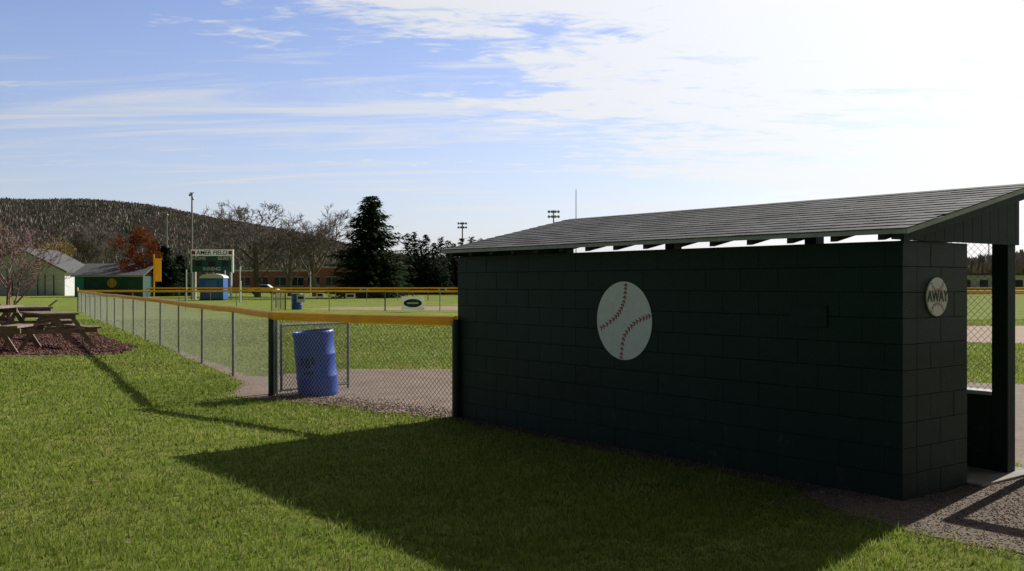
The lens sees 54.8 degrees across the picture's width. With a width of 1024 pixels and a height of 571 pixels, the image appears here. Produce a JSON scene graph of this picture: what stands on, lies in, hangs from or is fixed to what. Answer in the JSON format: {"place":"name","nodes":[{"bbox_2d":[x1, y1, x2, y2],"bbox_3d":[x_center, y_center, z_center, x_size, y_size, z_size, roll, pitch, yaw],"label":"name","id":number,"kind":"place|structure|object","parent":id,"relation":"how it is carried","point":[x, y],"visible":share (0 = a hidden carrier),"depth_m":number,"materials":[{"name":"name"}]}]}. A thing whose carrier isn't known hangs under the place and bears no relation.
{"place":"outdoors","nodes":[
{"label":"outdoors","id":0,"kind":"place"},
{"bbox_2d":[0,248,85,295],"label":"white garage","id":1,"kind":"structure","parent":0,"point":[60,271],"depth_m":130.00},
{"bbox_2d":[0,275,52,295],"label":"doors","id":2,"kind":"structure","parent":1,"relation":"in","point":[49,283],"depth_m":129.92,"materials":[{"name":"white paint"}]},
{"bbox_2d":[158,344,245,377],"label":"warning track dirt","id":3,"kind":"structure","parent":0,"point":[212,365],"depth_m":19.84,"materials":[{"name":"brown soil"}]},
{"bbox_2d":[312,306,457,309],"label":"infield dirt","id":4,"kind":"structure","parent":0,"point":[400,308],"depth_m":64.33,"materials":[{"name":"brown soil"}]},
{"bbox_2d":[0,292,1023,570],"bbox_3d":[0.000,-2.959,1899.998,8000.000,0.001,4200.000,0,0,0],"label":"grass ground","id":5,"kind":"structure","parent":0,"point":[70,302],"depth_m":8.14,"materials":[{"name":"green plant"}]},
{"bbox_2d":[16,238,50,248],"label":"willow tree","id":6,"kind":"object","parent":5,"relation":"on","point":[38,246],"visible":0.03,"depth_m":171.16,"materials":[{"name":"green plant"}]},
{"bbox_2d":[37,238,75,257],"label":"tree","id":7,"kind":"object","parent":5,"relation":"on","point":[64,249],"visible":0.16,"depth_m":149.37,"materials":[{"name":"green plant"}]},
{"bbox_2d":[0,332,136,356],"bbox_3d":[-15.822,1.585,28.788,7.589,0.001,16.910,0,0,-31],"label":"mulch bed","id":8,"kind":"object","parent":5,"relation":"on","point":[17,355],"visible":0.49,"depth_m":24.61,"materials":[{"name":"wood bark mulch"}]},
{"bbox_2d":[0,305,49,352],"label":"picnic table","id":9,"kind":"object","parent":8,"relation":"on","point":[5,330],"visible":0.93,"depth_m":24.27,"materials":[{"name":"brown wood"}]},
{"bbox_2d":[0,305,72,339],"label":"picnic table","id":10,"kind":"object","parent":8,"relation":"on","point":[10,321],"visible":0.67,"depth_m":28.11,"materials":[{"name":"brown wood"}]},
{"bbox_2d":[0,218,79,335],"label":"ornamental tree","id":11,"kind":"object","parent":8,"relation":"on","point":[8,282],"visible":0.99,"depth_m":30.95,"materials":[{"name":"red plant"}]},
{"bbox_2d":[2,311,100,350],"bbox_3d":[-11.938,1.142,25.403,1.968,0.912,2.208,0,0,-40],"label":"picnic table","id":12,"kind":"object","parent":8,"relation":"on","point":[75,327],"visible":0.85,"depth_m":25.04,"materials":[{"name":"brown wood"}]},
{"bbox_2d":[70,220,121,262],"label":"bare tree","id":13,"kind":"object","parent":5,"relation":"on","point":[84,245],"visible":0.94,"depth_m":164.12,"materials":[{"name":"brown plant"}]},
{"bbox_2d":[70,263,152,296],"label":"green shed","id":14,"kind":"structure","parent":5,"relation":"on","point":[97,276],"depth_m":118.36,"materials":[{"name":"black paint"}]},
{"bbox_2d":[91,280,134,295],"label":"door and hatch","id":15,"kind":"structure","parent":14,"relation":"in","point":[131,283],"depth_m":118.35,"materials":[{"name":"teal wood"}]},
{"bbox_2d":[93,231,141,262],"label":"bare tree","id":16,"kind":"object","parent":5,"relation":"on","point":[119,252],"visible":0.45,"depth_m":189.81,"materials":[{"name":"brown plant"}]},
{"bbox_2d":[109,225,162,276],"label":"oak tree","id":17,"kind":"object","parent":5,"relation":"on","point":[151,246],"visible":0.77,"depth_m":121.31,"materials":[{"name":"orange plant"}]},
{"bbox_2d":[153,254,160,297],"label":"foul pole","id":18,"kind":"object","parent":5,"relation":"on","point":[156,269],"visible":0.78,"depth_m":101.97,"materials":[{"name":"yellow metal"}]},
{"bbox_2d":[164,211,167,247],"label":"field light pole","id":19,"kind":"object","parent":5,"relation":"on","point":[165,212],"visible":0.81,"depth_m":149.87,"materials":[{"name":"grey metal"}]},
{"bbox_2d":[150,246,183,295],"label":"pine tree","id":20,"kind":"object","parent":5,"relation":"on","point":[169,278],"visible":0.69,"depth_m":124.37,"materials":[{"name":"green plant"}]},
{"bbox_2d":[77,290,278,393],"bbox_3d":[-14.268,0.946,35.826,0.110,1.254,47.326,0,0,-27],"label":"chain link fence","id":21,"kind":"object","parent":5,"relation":"on","point":[233,310],"visible":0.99,"depth_m":22.19,"materials":[{"name":"silver metal"}]},
{"bbox_2d":[77,289,285,310],"bbox_3d":[-18.696,0.887,59.732,13.064,1.255,4.894,0,0,-45],"label":"chain link fence","id":22,"kind":"object","parent":5,"relation":"on","point":[204,291],"visible":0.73,"depth_m":59.32,"materials":[{"name":"grey metal"}]},
{"bbox_2d":[171,254,197,295],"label":"pine tree","id":23,"kind":"object","parent":5,"relation":"on","point":[181,261],"visible":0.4,"depth_m":127.55,"materials":[{"name":"green plant"}]},
{"bbox_2d":[189,192,193,299],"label":"field light pole","id":24,"kind":"object","parent":5,"relation":"on","point":[191,195],"visible":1,"depth_m":99.91,"materials":[{"name":"grey metal"}]},
{"bbox_2d":[187,237,227,273],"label":"bare tree","id":25,"kind":"object","parent":5,"relation":"on","point":[206,248],"visible":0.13,"depth_m":179.06,"materials":[{"name":"brown plant"}]},
{"bbox_2d":[191,249,233,299],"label":"scoreboard","id":26,"kind":"object","parent":5,"relation":"on","point":[212,260],"visible":1,"depth_m":97.84,"materials":[{"name":"green metal"}]},
{"bbox_2d":[195,261,227,265],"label":"digit windows","id":27,"kind":"structure","parent":26,"relation":"in","point":[197,263],"depth_m":97.83,"materials":[{"name":"black paint"}]},
{"bbox_2d":[199,270,228,299],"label":"portable toilet","id":28,"kind":"object","parent":5,"relation":"on","point":[213,280],"visible":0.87,"depth_m":95.00,"materials":[{"name":"blue plastic"}]},
{"bbox_2d":[206,280,216,297],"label":"door","id":29,"kind":"structure","parent":28,"relation":"in","point":[209,283],"depth_m":94.93,"materials":[{"name":"blue plastic"}]},
{"bbox_2d":[239,267,240,301],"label":"white post","id":30,"kind":"object","parent":5,"relation":"on","point":[239,284],"visible":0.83,"depth_m":85.97,"materials":[{"name":"paint"}]},
{"bbox_2d":[197,200,298,296],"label":"bare tree","id":31,"kind":"object","parent":5,"relation":"on","point":[248,231],"visible":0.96,"depth_m":116.79,"materials":[{"name":"brown plant"}]},
{"bbox_2d":[248,285,279,293],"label":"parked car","id":32,"kind":"object","parent":5,"relation":"on","point":[264,286],"visible":0.22,"depth_m":149.15,"materials":[{"name":"metal"}]},
{"bbox_2d":[256,213,333,295],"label":"bare tree","id":33,"kind":"object","parent":5,"relation":"on","point":[288,273],"visible":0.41,"depth_m":124.72,"materials":[{"name":"brown plant"}]},
{"bbox_2d":[291,294,301,309],"bbox_3d":[-13.515,1.009,62.003,0.686,1.000,0.686,0,0,-23],"label":"trash barrel","id":34,"kind":"object","parent":5,"relation":"on","point":[295,305],"visible":0.77,"depth_m":61.71,"materials":[{"name":"blue plastic"}]},
{"bbox_2d":[276,203,364,296],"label":"bare tree","id":35,"kind":"object","parent":5,"relation":"on","point":[325,231],"visible":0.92,"depth_m":120.38,"materials":[{"name":"brown plant"}]},
{"bbox_2d":[232,266,453,292],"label":"brick school","id":36,"kind":"object","parent":5,"relation":"on","point":[274,278],"visible":0.25,"depth_m":171.97,"materials":[{"name":"red brick"}]},
{"bbox_2d":[241,277,453,285],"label":"windows","id":37,"kind":"structure","parent":36,"relation":"in","point":[278,281],"depth_m":171.99,"materials":[{"name":"black glass"}]},
{"bbox_2d":[324,196,417,297],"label":"spruce tree","id":38,"kind":"object","parent":5,"relation":"on","point":[367,258],"visible":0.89,"depth_m":110.68,"materials":[{"name":"green plant"}]},
{"bbox_2d":[398,232,482,294],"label":"distant evergreens","id":39,"kind":"object","parent":5,"relation":"on","point":[437,275],"visible":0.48,"depth_m":145.65,"materials":[{"name":"green plant"}]},
{"bbox_2d":[457,222,466,244],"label":"field light pole","id":40,"kind":"object","parent":5,"relation":"on","point":[462,226],"visible":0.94,"depth_m":249.46,"materials":[{"name":"grey metal"}]},
{"bbox_2d":[548,210,559,222],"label":"field light pole","id":41,"kind":"object","parent":5,"relation":"on","point":[553,216],"visible":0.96,"depth_m":199.51,"materials":[{"name":"grey metal"}]},
{"bbox_2d":[85,252,1023,289],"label":"distant treeline","id":42,"kind":"object","parent":5,"relation":"on","point":[1019,267],"visible":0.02,"depth_m":222.21,"materials":[{"name":"plant"}]},
{"bbox_2d":[147,287,1023,300],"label":"chain link fence","id":43,"kind":"object","parent":5,"relation":"on","point":[383,288],"visible":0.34,"depth_m":92.96,"materials":[{"name":"grey metal"}]},
{"bbox_2d":[455,418,825,491],"bbox_3d":[0.884,1.631,10.096,0.473,0.001,5.540,0,0,-36],"label":"dirt strip","id":44,"kind":"object","parent":5,"relation":"on","point":[771,482],"visible":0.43,"depth_m":8.89,"materials":[{"name":"brown soil"}]},
{"bbox_2d":[443,417,865,496],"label":"pebbles","id":45,"kind":"object","parent":44,"relation":"on","point":[689,462],"visible":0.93,"depth_m":9.23,"materials":[{"name":"stone"}]},
{"bbox_2d":[271,290,1023,310],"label":"chain link fence","id":46,"kind":"object","parent":5,"relation":"on","point":[354,291],"visible":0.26,"depth_m":57.88,"materials":[{"name":"grey metal"}]},
{"bbox_2d":[297,294,304,301],"bbox_3d":[-12.109,0.734,56.587,0.459,0.459,0.030,0,0,0],"label":"advertising sign","id":47,"kind":"object","parent":46,"relation":"attached to","point":[300,297],"visible":1,"depth_m":56.58,"materials":[{"name":"white"}]},
{"bbox_2d":[316,294,323,297],"bbox_3d":[-11.086,0.577,56.987,0.416,0.231,0.030,0,0,0],"label":"advertising sign","id":48,"kind":"object","parent":46,"relation":"attached to","point":[319,295],"visible":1,"depth_m":56.98,"materials":[{"name":"white paint"}]},
{"bbox_2d":[346,294,354,298],"bbox_3d":[-9.331,0.624,56.987,0.554,0.323,0.030,0,0,0],"label":"advertising sign","id":49,"kind":"object","parent":46,"relation":"attached to","point":[350,296],"visible":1,"depth_m":56.98,"materials":[{"name":"white paint"}]},
{"bbox_2d":[402,297,423,309],"bbox_3d":[-5.688,1.009,56.588,1.284,0.734,0.030,0,0,0],"label":"advertising sign","id":50,"kind":"object","parent":46,"relation":"attached to","point":[412,303],"visible":1,"depth_m":56.58,"materials":[{"name":"white plastic"}]},
{"bbox_2d":[441,183,1023,500],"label":"baseball dugout","id":51,"kind":"object","parent":5,"relation":"on","point":[815,359],"visible":0.99,"depth_m":8.65,"materials":[{"name":"green concrete"}]},
{"bbox_2d":[967,292,1023,317],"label":"chain link fence","id":52,"kind":"object","parent":5,"relation":"on","point":[990,299],"visible":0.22,"depth_m":46.52,"materials":[{"name":"grey metal"}]},
{"bbox_2d":[0,0,1023,257],"label":"sky","id":53,"kind":"structure","parent":0,"point":[492,116],"materials":[{"name":"blue"}]},
{"bbox_2d":[228,369,1023,466],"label":"warning track dirt","id":54,"kind":"structure","parent":0,"point":[252,390],"depth_m":15.20,"materials":[{"name":"brown soil"}]},
{"bbox_2d":[292,328,337,396],"bbox_3d":[-2.912,1.146,14.636,0.614,0.960,0.614,-5,2,-23],"label":"trash barrel","id":55,"kind":"object","parent":54,"relation":"on","point":[315,360],"visible":0.81,"depth_m":14.38,"materials":[{"name":"blue plastic"}]},
{"bbox_2d":[260,390,452,428],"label":"dirt clods","id":56,"kind":"object","parent":54,"relation":"on","point":[422,411],"visible":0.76,"depth_m":13.37,"materials":[{"name":"soil"}]},
{"bbox_2d":[268,312,459,417],"bbox_3d":[-2.110,0.999,13.338,3.772,1.256,0.125,0,0,39],"label":"chain link fence","id":57,"kind":"object","parent":54,"relation":"on","point":[453,322],"visible":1,"depth_m":13.13,"materials":[{"name":"silver metal"}]},
{"bbox_2d":[280,322,349,390],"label":"chain link gate","id":58,"kind":"structure","parent":57,"relation":"attached to","point":[281,353],"depth_m":14.98,"materials":[{"name":"grey metal"}]},
{"bbox_2d":[760,477,1023,559],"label":"gravel path","id":59,"kind":"structure","parent":0,"point":[952,513],"depth_m":7.14,"materials":[{"name":"grey gravel"}]},
{"bbox_2d":[967,326,1023,342],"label":"infield dirt","id":60,"kind":"structure","parent":0,"point":[1019,334],"depth_m":31.79,"materials":[{"name":"brown soil"}]},
{"bbox_2d":[967,275,1023,289],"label":"walls","id":61,"kind":"structure","parent":0,"point":[987,277],"depth_m":170.00,"materials":[{"name":"green paint"}]},
{"bbox_2d":[967,280,1022,286],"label":"windows","id":62,"kind":"structure","parent":61,"relation":"attached to","point":[1018,283],"depth_m":169.96,"materials":[{"name":"black glass"}]},
{"bbox_2d":[967,273,1023,274],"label":"roof","id":63,"kind":"structure","parent":61,"relation":"on","point":[991,273],"depth_m":169.60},
{"bbox_3d":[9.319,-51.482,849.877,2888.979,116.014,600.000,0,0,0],"label":"wooded hill","id":64,"kind":"structure","parent":0,"visible":0},
{"bbox_2d":[0,197,1023,272],"bbox_3d":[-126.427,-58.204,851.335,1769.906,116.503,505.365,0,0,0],"label":"hill forest","id":65,"kind":"object","parent":64,"relation":"on","point":[55,217],"visible":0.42,"depth_m":870.51,"materials":[{"name":"plant"}]}
]}

